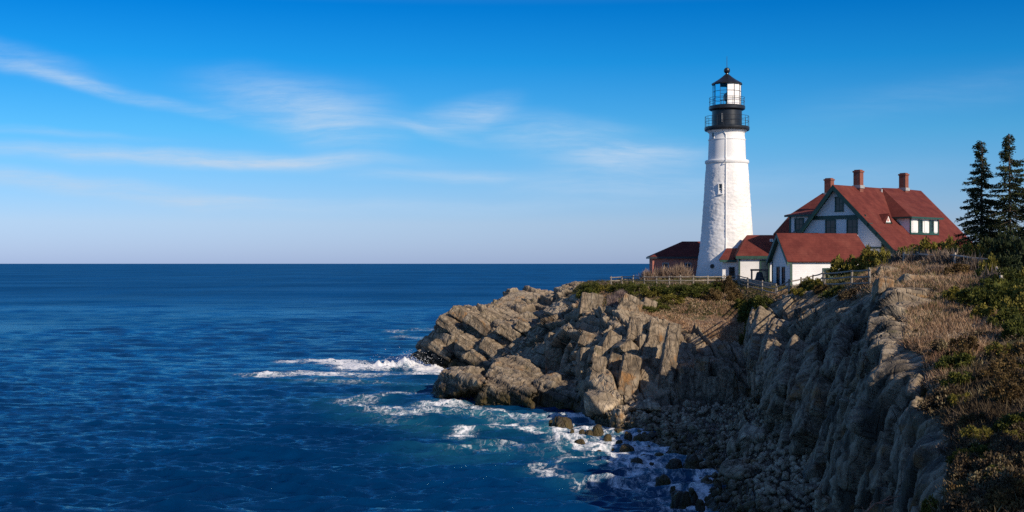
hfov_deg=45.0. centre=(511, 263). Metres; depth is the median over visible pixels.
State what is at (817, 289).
brown shrub
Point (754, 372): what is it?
rock block
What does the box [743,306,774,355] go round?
rock block
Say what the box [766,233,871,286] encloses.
garage
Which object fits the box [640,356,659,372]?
rock block
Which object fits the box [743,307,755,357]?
rock block
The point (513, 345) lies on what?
rock block
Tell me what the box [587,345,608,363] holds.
rock block
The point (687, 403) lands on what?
boulder
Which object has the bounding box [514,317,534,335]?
rock block
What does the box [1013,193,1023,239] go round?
spruce tree
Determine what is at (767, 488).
cobbles
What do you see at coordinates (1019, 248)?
spruce thicket
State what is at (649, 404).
boulder
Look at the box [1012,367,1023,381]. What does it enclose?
heath shrub
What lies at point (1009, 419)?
evergreen shrub
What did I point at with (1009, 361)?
brown shrub
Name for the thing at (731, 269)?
window
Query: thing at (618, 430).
surf rock
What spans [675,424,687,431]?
boulder
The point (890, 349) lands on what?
rock block
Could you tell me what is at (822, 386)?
rock block
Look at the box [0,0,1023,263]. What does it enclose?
sky
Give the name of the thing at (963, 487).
brown shrub
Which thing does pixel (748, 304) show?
evergreen shrub
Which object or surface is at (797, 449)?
rock block
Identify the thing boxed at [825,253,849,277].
leafy shrub
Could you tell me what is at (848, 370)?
rock block
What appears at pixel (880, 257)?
leafy shrub
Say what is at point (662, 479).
surf rock
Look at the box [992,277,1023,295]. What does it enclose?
evergreen shrub
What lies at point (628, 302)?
rock block
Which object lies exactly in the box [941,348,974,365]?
brown shrub
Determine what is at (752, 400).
boulder
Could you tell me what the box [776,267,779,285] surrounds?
window
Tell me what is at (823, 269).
window
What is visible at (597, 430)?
surf rock
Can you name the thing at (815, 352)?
rock block
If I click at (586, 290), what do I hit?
evergreen shrub
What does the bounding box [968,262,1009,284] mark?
bare shrub
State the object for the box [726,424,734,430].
boulder
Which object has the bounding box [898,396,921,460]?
rock block
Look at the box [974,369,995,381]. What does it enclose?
brown shrub
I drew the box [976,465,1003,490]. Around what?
heath shrub
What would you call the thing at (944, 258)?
bare shrub
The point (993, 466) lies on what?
evergreen shrub
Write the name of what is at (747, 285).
rail fence
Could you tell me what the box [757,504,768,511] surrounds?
boulder
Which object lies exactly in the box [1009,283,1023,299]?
leafy shrub
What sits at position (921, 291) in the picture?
boulder
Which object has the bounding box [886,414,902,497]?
rock block
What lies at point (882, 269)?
boulder
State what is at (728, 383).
rock block
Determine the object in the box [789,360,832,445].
rock block
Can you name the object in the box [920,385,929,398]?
brown shrub
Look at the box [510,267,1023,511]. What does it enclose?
cliff terrain
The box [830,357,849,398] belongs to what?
rock block
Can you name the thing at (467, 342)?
rock block
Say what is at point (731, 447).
boulder
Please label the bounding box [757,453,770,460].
boulder
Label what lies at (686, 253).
brick oil house
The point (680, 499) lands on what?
surf rock
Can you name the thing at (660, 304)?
evergreen shrub
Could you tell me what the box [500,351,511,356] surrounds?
rock block
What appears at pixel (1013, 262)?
spruce thicket
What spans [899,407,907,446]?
rock block
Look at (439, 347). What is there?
rock block
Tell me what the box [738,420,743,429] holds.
boulder
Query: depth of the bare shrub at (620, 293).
122.91 m
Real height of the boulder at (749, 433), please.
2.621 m
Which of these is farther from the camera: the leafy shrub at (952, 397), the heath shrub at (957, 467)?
the leafy shrub at (952, 397)
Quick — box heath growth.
[896,259,1023,511]
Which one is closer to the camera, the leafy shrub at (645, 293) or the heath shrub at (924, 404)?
the heath shrub at (924, 404)
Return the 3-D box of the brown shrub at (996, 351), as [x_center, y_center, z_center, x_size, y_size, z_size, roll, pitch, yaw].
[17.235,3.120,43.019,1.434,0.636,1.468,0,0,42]
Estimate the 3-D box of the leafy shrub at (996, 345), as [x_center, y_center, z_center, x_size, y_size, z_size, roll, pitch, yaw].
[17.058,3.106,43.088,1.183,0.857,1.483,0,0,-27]
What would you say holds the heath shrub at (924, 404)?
on the cliff terrain at (811, 317)
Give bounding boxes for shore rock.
[431,366,486,398]
[437,313,445,332]
[473,355,543,408]
[496,291,540,305]
[533,370,580,408]
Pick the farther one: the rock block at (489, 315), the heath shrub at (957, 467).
the rock block at (489, 315)
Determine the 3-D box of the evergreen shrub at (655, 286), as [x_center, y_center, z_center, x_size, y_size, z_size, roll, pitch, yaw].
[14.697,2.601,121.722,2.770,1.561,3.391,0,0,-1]
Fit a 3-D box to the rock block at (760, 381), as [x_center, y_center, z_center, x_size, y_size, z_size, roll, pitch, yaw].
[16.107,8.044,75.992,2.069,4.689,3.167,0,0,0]
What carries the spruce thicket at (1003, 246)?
on the cliff terrain at (811, 317)
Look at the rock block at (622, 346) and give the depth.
102.07 m
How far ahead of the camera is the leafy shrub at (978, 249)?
73.81 m
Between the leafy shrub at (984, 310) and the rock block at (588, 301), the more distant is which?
the rock block at (588, 301)
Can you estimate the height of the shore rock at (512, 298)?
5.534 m
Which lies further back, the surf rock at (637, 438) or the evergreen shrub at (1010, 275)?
the surf rock at (637, 438)
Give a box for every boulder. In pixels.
[567,342,575,350]
[583,390,620,415]
[610,408,626,427]
[614,405,629,414]
[628,397,661,412]
[631,420,642,427]
[635,410,646,418]
[639,412,650,423]
[649,432,657,437]
[651,411,660,416]
[661,430,670,437]
[661,441,672,444]
[668,429,676,434]
[670,405,679,413]
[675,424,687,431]
[683,400,694,408]
[688,423,700,432]
[691,441,698,445]
[697,434,708,444]
[698,429,709,435]
[703,462,712,467]
[707,444,718,450]
[710,408,718,419]
[713,479,722,488]
[717,433,727,440]
[717,458,728,477]
[719,441,726,445]
[721,459,754,483]
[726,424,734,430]
[726,433,738,455]
[728,479,737,489]
[734,421,765,450]
[738,410,747,420]
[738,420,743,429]
[742,501,755,511]
[744,397,756,406]
[755,497,768,504]
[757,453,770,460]
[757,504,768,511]
[760,422,773,433]
[764,503,779,511]
[772,464,782,471]
[782,481,793,485]
[793,483,818,495]
[810,477,821,484]
[813,482,831,511]
[870,276,893,302]
[875,266,898,275]
[886,286,926,295]
[896,273,932,282]
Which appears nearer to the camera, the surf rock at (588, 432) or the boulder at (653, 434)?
the boulder at (653, 434)
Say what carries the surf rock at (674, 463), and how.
in the sea
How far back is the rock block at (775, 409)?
71.28 m
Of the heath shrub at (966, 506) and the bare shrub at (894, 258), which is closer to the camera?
the heath shrub at (966, 506)
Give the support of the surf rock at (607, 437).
in the sea
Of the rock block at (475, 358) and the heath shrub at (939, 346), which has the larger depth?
the rock block at (475, 358)
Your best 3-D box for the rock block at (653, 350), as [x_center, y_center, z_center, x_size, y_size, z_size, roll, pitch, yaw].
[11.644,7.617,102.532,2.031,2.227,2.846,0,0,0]
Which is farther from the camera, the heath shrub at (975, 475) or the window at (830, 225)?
the window at (830, 225)
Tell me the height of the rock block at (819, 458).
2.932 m
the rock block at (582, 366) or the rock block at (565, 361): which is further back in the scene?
the rock block at (565, 361)
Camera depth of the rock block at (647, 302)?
115.79 m
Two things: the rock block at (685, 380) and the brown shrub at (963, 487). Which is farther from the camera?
the rock block at (685, 380)
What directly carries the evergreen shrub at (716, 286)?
on the cliff terrain at (811, 317)
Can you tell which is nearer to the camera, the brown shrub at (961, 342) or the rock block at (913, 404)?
the rock block at (913, 404)
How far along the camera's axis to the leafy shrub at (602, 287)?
130.98 m
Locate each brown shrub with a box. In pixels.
[700,288,723,300]
[710,275,737,294]
[726,289,743,302]
[812,284,828,294]
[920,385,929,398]
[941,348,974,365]
[943,263,974,276]
[943,479,986,501]
[946,335,979,352]
[956,411,989,429]
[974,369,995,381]
[982,485,1023,511]
[983,382,1023,404]
[987,345,1018,356]
[987,357,1018,373]
[991,366,1021,386]
[991,476,1023,507]
[996,353,1017,361]
[999,377,1023,393]
[1002,365,1023,372]
[1010,341,1023,356]
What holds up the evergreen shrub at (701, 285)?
on the cliff terrain at (811, 317)
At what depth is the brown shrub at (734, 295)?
118.70 m
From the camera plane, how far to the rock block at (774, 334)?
79.64 m
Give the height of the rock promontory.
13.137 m
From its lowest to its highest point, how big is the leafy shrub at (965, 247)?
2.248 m
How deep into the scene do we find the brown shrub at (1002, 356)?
41.58 m
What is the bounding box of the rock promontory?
[410,279,631,373]
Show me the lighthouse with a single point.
(726, 219)
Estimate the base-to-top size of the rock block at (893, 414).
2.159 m
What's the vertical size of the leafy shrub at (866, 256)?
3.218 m
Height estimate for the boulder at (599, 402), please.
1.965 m
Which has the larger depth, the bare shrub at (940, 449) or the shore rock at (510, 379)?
the shore rock at (510, 379)
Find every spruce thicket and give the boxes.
[973,234,998,256]
[983,226,1023,260]
[996,254,1023,274]
[1013,236,1023,267]
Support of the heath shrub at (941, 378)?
on the cliff terrain at (811, 317)
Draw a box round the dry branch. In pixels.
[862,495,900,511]
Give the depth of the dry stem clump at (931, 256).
77.93 m
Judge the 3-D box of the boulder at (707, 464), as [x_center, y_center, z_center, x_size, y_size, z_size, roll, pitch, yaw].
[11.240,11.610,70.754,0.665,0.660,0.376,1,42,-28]
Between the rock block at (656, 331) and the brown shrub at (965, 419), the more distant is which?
the rock block at (656, 331)
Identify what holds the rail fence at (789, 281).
on the cliff terrain at (811, 317)
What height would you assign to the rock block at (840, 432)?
4.337 m
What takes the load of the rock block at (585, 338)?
on the cliff terrain at (811, 317)
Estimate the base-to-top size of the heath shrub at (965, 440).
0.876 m
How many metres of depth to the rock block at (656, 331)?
103.31 m
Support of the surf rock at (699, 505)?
in the sea
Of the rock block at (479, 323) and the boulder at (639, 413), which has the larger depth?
the rock block at (479, 323)
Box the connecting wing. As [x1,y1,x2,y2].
[719,235,774,281]
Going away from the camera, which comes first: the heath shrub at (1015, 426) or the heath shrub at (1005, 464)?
the heath shrub at (1005, 464)
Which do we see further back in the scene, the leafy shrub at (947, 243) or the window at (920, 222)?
the window at (920, 222)
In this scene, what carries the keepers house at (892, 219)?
on the cliff terrain at (811, 317)
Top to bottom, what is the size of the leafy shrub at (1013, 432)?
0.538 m
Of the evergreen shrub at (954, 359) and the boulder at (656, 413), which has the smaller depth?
the evergreen shrub at (954, 359)
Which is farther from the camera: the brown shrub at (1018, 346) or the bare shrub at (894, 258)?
the bare shrub at (894, 258)
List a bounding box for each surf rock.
[551,416,572,429]
[574,439,584,444]
[584,430,592,435]
[592,424,603,436]
[603,434,611,441]
[614,427,624,432]
[619,443,633,452]
[624,431,631,440]
[630,457,642,463]
[633,435,642,440]
[654,452,663,455]
[655,474,670,486]
[666,458,682,469]
[670,486,675,493]
[670,490,691,508]
[683,453,700,469]
[688,487,697,505]
[695,499,704,511]
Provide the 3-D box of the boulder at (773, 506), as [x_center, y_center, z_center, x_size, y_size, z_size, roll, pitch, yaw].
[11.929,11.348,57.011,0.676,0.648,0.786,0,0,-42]
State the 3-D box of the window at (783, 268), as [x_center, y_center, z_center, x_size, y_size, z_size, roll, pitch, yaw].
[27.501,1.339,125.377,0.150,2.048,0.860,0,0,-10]
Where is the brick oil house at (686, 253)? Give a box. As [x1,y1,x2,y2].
[646,241,699,275]
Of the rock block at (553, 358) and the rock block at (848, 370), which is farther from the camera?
the rock block at (553, 358)
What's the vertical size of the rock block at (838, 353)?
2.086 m
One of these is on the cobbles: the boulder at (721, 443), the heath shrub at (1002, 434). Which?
the boulder at (721, 443)
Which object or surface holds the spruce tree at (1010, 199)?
on the cliff terrain at (811, 317)
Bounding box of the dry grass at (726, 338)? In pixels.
[576,283,796,343]
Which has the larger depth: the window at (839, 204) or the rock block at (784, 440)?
the window at (839, 204)
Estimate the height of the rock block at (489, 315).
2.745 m
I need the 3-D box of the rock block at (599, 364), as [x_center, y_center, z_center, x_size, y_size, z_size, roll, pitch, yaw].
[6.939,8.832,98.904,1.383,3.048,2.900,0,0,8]
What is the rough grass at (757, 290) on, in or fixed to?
on the cliff terrain at (811, 317)
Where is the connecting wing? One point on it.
(747, 254)
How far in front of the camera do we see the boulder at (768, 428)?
74.25 m
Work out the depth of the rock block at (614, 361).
99.04 m
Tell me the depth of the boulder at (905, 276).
69.96 m
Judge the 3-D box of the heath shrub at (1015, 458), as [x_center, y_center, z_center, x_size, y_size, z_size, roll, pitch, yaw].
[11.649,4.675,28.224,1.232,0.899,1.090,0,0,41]
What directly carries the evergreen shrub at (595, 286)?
on the cliff terrain at (811, 317)
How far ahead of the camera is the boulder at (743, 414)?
84.37 m
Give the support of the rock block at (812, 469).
on the cliff terrain at (811, 317)
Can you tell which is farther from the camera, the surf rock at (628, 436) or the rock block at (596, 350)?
the rock block at (596, 350)
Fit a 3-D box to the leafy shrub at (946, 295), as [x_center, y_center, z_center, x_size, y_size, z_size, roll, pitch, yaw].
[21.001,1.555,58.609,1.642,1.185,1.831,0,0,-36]
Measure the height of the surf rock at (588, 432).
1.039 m
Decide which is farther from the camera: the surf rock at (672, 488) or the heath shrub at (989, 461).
the surf rock at (672, 488)
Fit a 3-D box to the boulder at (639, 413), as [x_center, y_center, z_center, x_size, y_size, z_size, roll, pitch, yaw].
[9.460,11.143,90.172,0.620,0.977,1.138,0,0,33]
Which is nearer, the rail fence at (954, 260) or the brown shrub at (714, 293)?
the rail fence at (954, 260)
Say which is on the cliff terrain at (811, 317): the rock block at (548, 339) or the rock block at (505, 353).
the rock block at (548, 339)
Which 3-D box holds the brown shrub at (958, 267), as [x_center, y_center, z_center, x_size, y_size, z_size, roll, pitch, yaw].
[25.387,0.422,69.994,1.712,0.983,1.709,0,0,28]
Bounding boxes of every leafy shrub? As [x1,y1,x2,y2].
[600,283,612,291]
[639,288,663,296]
[656,293,683,303]
[788,287,805,295]
[801,276,823,290]
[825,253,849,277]
[841,254,864,274]
[857,244,877,269]
[871,247,890,267]
[890,244,914,262]
[913,235,937,253]
[919,494,938,511]
[931,235,958,253]
[942,284,961,302]
[944,392,971,405]
[952,240,974,259]
[957,424,995,441]
[967,239,988,261]
[968,453,992,464]
[969,303,995,319]
[973,252,1004,276]
[983,341,1015,358]
[995,293,1023,315]
[1000,427,1023,440]
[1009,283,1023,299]
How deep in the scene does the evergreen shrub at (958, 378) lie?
39.99 m
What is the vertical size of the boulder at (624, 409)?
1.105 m
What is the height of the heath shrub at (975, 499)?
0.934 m
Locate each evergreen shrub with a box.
[575,287,596,298]
[578,281,601,294]
[607,283,622,291]
[619,281,648,294]
[641,305,660,312]
[648,283,674,292]
[656,301,672,308]
[661,283,698,297]
[679,283,707,291]
[683,284,714,297]
[704,282,725,292]
[733,298,747,309]
[736,308,750,322]
[737,295,757,315]
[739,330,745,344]
[753,294,772,309]
[817,285,843,298]
[932,350,976,371]
[939,370,976,387]
[945,442,990,465]
[954,285,992,306]
[969,281,1016,309]
[970,277,999,289]
[983,266,1023,283]
[983,464,1003,488]
[984,305,1023,330]
[991,412,1023,432]
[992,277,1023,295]
[999,313,1023,339]
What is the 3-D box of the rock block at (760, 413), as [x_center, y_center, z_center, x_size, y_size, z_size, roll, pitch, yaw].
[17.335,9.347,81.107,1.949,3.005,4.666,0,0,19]
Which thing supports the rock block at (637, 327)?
on the cliff terrain at (811, 317)
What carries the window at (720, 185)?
in the lighthouse
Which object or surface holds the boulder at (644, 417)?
on the cliff terrain at (811, 317)
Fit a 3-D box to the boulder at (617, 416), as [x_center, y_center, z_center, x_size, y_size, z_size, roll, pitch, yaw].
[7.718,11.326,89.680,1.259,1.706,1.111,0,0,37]
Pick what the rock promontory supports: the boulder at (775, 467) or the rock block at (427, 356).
the rock block at (427, 356)
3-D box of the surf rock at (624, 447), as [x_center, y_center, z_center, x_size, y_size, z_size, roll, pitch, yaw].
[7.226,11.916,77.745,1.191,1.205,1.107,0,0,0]
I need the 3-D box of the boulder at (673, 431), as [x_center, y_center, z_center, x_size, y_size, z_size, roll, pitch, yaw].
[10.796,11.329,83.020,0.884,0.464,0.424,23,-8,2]
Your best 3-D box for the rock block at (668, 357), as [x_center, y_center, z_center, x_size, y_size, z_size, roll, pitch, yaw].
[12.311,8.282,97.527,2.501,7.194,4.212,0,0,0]
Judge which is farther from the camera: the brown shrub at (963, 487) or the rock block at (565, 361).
the rock block at (565, 361)
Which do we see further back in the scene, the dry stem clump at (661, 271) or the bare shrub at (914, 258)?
the dry stem clump at (661, 271)
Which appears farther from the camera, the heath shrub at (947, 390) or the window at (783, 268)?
the window at (783, 268)
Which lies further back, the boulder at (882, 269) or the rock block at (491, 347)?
the rock block at (491, 347)
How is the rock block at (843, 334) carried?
on the cliff terrain at (811, 317)
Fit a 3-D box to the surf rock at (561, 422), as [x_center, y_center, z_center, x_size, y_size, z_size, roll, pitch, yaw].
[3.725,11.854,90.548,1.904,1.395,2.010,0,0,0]
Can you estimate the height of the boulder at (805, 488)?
0.813 m
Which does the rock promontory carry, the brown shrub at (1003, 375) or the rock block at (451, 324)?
the rock block at (451, 324)
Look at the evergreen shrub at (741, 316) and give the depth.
96.58 m
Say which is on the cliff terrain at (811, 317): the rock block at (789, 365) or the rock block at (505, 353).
the rock block at (789, 365)
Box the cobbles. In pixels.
[594,393,820,511]
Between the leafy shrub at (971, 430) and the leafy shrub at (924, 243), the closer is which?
the leafy shrub at (971, 430)
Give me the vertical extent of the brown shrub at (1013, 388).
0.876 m
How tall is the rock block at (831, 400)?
2.688 m
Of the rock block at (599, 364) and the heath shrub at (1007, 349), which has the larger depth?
the rock block at (599, 364)
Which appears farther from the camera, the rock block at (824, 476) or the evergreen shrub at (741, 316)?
the evergreen shrub at (741, 316)
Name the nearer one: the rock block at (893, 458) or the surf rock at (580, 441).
the rock block at (893, 458)
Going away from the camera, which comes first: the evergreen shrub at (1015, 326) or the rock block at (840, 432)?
the evergreen shrub at (1015, 326)
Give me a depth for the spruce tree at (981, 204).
81.76 m
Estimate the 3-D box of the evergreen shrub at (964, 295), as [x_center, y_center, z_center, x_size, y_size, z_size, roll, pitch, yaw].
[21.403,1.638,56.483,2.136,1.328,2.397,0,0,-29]
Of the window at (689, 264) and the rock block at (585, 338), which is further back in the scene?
the window at (689, 264)
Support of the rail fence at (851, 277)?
on the cliff terrain at (811, 317)
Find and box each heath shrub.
[835,288,862,300]
[917,388,951,416]
[923,339,951,356]
[932,372,950,384]
[932,383,968,407]
[938,485,993,511]
[944,451,982,481]
[945,436,980,459]
[952,452,979,474]
[955,501,989,511]
[960,328,998,336]
[965,468,992,489]
[969,451,1004,472]
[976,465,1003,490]
[986,351,997,360]
[986,465,1023,492]
[987,438,1023,456]
[988,430,1019,442]
[990,435,1023,455]
[991,459,1022,471]
[996,451,1023,466]
[998,346,1016,356]
[1008,421,1023,437]
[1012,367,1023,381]
[1015,356,1023,366]
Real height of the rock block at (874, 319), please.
3.125 m
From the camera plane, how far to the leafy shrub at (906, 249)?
95.76 m
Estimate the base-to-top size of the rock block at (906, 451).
2.372 m
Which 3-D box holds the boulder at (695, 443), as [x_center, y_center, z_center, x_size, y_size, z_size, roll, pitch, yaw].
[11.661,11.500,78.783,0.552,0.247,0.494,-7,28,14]
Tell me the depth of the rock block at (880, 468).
43.92 m
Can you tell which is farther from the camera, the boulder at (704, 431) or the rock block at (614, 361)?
the rock block at (614, 361)
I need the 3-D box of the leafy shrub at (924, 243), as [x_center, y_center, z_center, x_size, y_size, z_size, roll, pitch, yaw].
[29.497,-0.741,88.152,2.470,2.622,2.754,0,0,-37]
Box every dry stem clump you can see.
[634,269,659,279]
[654,265,673,279]
[664,263,693,279]
[920,264,949,272]
[922,248,945,262]
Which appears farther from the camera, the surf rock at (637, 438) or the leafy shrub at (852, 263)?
the leafy shrub at (852, 263)
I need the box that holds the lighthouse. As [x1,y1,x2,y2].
[696,68,752,277]
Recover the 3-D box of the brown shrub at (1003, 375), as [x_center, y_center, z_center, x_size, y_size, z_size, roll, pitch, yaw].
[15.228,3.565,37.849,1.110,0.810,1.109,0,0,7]
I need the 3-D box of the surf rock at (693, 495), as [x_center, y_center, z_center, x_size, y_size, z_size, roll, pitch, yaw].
[9.375,12.027,63.755,0.594,0.938,0.590,0,0,14]
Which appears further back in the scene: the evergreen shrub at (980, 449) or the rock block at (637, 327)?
the rock block at (637, 327)
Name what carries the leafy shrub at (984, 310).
on the cliff terrain at (811, 317)
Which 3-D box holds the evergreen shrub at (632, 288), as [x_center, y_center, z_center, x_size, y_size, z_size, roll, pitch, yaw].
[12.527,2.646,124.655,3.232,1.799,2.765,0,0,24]
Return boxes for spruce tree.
[951,140,1003,248]
[978,133,1023,240]
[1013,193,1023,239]
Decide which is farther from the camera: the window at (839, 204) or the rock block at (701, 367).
the window at (839, 204)
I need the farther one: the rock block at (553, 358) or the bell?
the bell
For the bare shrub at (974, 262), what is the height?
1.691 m
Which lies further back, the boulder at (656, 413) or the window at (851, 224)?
the window at (851, 224)
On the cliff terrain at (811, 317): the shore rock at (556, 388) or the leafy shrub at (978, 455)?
the leafy shrub at (978, 455)
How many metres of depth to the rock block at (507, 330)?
135.16 m
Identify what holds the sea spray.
on the sea
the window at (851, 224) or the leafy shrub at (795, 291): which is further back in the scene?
the window at (851, 224)
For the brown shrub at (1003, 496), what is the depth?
26.08 m
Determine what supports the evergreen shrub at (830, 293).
on the cliff terrain at (811, 317)
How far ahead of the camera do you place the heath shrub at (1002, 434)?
31.27 m
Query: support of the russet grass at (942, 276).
on the cliff terrain at (811, 317)
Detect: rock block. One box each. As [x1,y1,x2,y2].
[416,350,432,363]
[428,339,454,361]
[436,315,465,338]
[448,305,468,321]
[455,333,480,351]
[461,349,487,367]
[462,312,491,336]
[478,337,504,357]
[479,308,503,322]
[495,321,525,341]
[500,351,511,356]
[508,338,521,349]
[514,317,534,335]
[536,314,545,322]
[543,332,555,354]
[545,348,562,372]
[559,350,571,377]
[575,347,591,379]
[577,292,603,319]
[577,330,595,346]
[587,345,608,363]
[589,356,606,379]
[597,330,623,351]
[607,352,621,370]
[612,339,642,355]
[616,293,642,313]
[616,352,641,396]
[626,316,648,341]
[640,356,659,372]
[641,297,657,311]
[641,343,661,357]
[646,320,667,345]
[658,323,681,395]
[676,366,694,398]
[680,342,695,356]
[694,356,709,400]
[706,376,722,405]
[716,368,738,406]
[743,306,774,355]
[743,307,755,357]
[745,339,747,371]
[747,329,765,371]
[749,370,760,398]
[753,365,759,393]
[755,359,774,426]
[758,317,790,360]
[758,408,764,420]
[759,340,784,409]
[761,324,788,366]
[766,359,789,420]
[771,334,807,396]
[771,418,781,440]
[777,419,791,448]
[783,373,796,417]
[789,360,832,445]
[789,400,815,457]
[790,342,824,402]
[802,448,824,482]
[808,377,831,419]
[813,422,826,469]
[819,322,853,378]
[819,464,829,486]
[823,391,842,453]
[824,345,850,380]
[826,357,844,407]
[828,388,852,471]
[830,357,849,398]
[841,391,856,429]
[843,349,853,388]
[855,378,863,390]
[859,309,894,378]
[866,427,893,493]
[879,340,904,363]
[884,404,900,427]
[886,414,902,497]
[894,443,912,504]
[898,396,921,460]
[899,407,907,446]
[905,374,926,400]
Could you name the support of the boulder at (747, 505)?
on the cobbles
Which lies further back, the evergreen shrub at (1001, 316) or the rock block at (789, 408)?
the rock block at (789, 408)
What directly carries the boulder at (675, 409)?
on the cliff terrain at (811, 317)
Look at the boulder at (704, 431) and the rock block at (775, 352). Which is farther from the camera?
the boulder at (704, 431)
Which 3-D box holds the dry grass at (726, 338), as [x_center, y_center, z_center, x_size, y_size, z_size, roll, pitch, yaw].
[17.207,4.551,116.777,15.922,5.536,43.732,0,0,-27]
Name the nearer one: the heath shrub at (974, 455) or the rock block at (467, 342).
the heath shrub at (974, 455)
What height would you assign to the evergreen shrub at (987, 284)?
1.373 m
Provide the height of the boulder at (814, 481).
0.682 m
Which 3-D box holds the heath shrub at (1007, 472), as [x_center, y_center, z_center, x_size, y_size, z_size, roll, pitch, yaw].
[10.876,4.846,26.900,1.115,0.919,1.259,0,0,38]
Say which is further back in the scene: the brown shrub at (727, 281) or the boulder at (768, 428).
the brown shrub at (727, 281)
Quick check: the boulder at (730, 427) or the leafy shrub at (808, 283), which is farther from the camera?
the leafy shrub at (808, 283)
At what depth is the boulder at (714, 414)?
87.84 m
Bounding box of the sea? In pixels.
[0,264,725,511]
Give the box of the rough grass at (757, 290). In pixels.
[566,260,976,331]
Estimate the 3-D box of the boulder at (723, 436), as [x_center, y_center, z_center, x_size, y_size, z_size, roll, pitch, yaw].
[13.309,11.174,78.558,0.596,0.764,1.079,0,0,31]
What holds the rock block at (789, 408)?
on the cliff terrain at (811, 317)
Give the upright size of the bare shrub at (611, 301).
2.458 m
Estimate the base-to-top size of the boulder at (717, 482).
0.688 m
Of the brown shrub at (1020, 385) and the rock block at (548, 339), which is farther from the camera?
the rock block at (548, 339)
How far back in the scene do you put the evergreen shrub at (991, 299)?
53.59 m
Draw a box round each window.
[685,263,690,269]
[718,183,722,194]
[729,267,734,277]
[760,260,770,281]
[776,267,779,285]
[782,267,784,285]
[793,218,803,231]
[822,268,835,277]
[825,219,835,232]
[834,197,843,211]
[846,219,857,234]
[918,220,923,232]
[929,220,934,233]
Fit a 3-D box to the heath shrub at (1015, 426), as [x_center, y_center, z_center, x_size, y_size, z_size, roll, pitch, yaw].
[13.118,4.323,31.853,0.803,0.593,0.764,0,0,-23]
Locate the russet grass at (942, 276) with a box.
[838,258,1023,390]
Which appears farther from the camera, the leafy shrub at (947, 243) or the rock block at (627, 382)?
the rock block at (627, 382)
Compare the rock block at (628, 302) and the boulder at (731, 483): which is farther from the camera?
the rock block at (628, 302)
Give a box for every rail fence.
[610,275,737,284]
[738,274,776,293]
[776,272,823,293]
[823,267,870,287]
[902,252,1002,277]
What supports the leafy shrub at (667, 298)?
on the cliff terrain at (811, 317)
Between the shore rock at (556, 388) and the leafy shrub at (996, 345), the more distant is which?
the shore rock at (556, 388)
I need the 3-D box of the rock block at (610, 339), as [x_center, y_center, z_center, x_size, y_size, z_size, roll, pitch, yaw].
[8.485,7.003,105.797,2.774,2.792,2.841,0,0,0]
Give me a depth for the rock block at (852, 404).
57.54 m
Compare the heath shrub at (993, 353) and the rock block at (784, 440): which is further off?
the rock block at (784, 440)
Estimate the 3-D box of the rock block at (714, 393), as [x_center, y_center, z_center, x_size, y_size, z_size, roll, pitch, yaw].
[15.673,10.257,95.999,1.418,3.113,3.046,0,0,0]
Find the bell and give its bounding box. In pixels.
[750,269,768,281]
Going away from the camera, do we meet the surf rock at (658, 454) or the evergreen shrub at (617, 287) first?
the surf rock at (658, 454)
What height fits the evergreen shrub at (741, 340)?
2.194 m
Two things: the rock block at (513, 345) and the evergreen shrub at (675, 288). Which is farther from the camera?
the rock block at (513, 345)
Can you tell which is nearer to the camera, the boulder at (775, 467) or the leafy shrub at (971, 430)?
the leafy shrub at (971, 430)
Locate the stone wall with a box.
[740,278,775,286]
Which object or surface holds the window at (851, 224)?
in the keepers house at (892, 219)
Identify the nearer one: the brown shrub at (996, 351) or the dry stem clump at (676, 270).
the brown shrub at (996, 351)
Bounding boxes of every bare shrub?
[601,294,621,307]
[614,288,627,297]
[882,248,913,265]
[898,246,931,262]
[926,441,952,456]
[929,247,966,264]
[957,253,984,270]
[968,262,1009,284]
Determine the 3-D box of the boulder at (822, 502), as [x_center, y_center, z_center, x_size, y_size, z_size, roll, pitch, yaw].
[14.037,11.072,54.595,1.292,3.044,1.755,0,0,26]
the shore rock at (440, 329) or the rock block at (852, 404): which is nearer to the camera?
the rock block at (852, 404)
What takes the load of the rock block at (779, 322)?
on the cliff terrain at (811, 317)
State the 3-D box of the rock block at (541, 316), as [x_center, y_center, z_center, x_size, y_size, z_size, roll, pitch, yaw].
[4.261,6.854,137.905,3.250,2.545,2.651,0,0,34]
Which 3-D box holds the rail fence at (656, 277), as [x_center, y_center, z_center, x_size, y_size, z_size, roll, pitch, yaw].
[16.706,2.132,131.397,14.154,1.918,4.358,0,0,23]
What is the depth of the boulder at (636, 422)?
87.28 m
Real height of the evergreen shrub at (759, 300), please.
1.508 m
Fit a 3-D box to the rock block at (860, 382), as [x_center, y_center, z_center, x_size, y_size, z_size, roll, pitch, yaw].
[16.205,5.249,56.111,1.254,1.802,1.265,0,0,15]
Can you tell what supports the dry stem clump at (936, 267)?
on the cliff terrain at (811, 317)
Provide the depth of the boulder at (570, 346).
112.94 m
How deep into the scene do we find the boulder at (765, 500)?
57.88 m
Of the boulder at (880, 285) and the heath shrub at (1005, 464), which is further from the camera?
the boulder at (880, 285)
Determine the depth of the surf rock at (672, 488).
65.22 m
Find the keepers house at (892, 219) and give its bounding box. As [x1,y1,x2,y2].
[773,170,972,255]
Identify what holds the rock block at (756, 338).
on the cliff terrain at (811, 317)
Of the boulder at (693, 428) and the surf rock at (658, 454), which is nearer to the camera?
the surf rock at (658, 454)
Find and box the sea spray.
[373,349,428,365]
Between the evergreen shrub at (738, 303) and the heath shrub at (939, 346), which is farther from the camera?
the evergreen shrub at (738, 303)
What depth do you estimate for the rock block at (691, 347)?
102.79 m

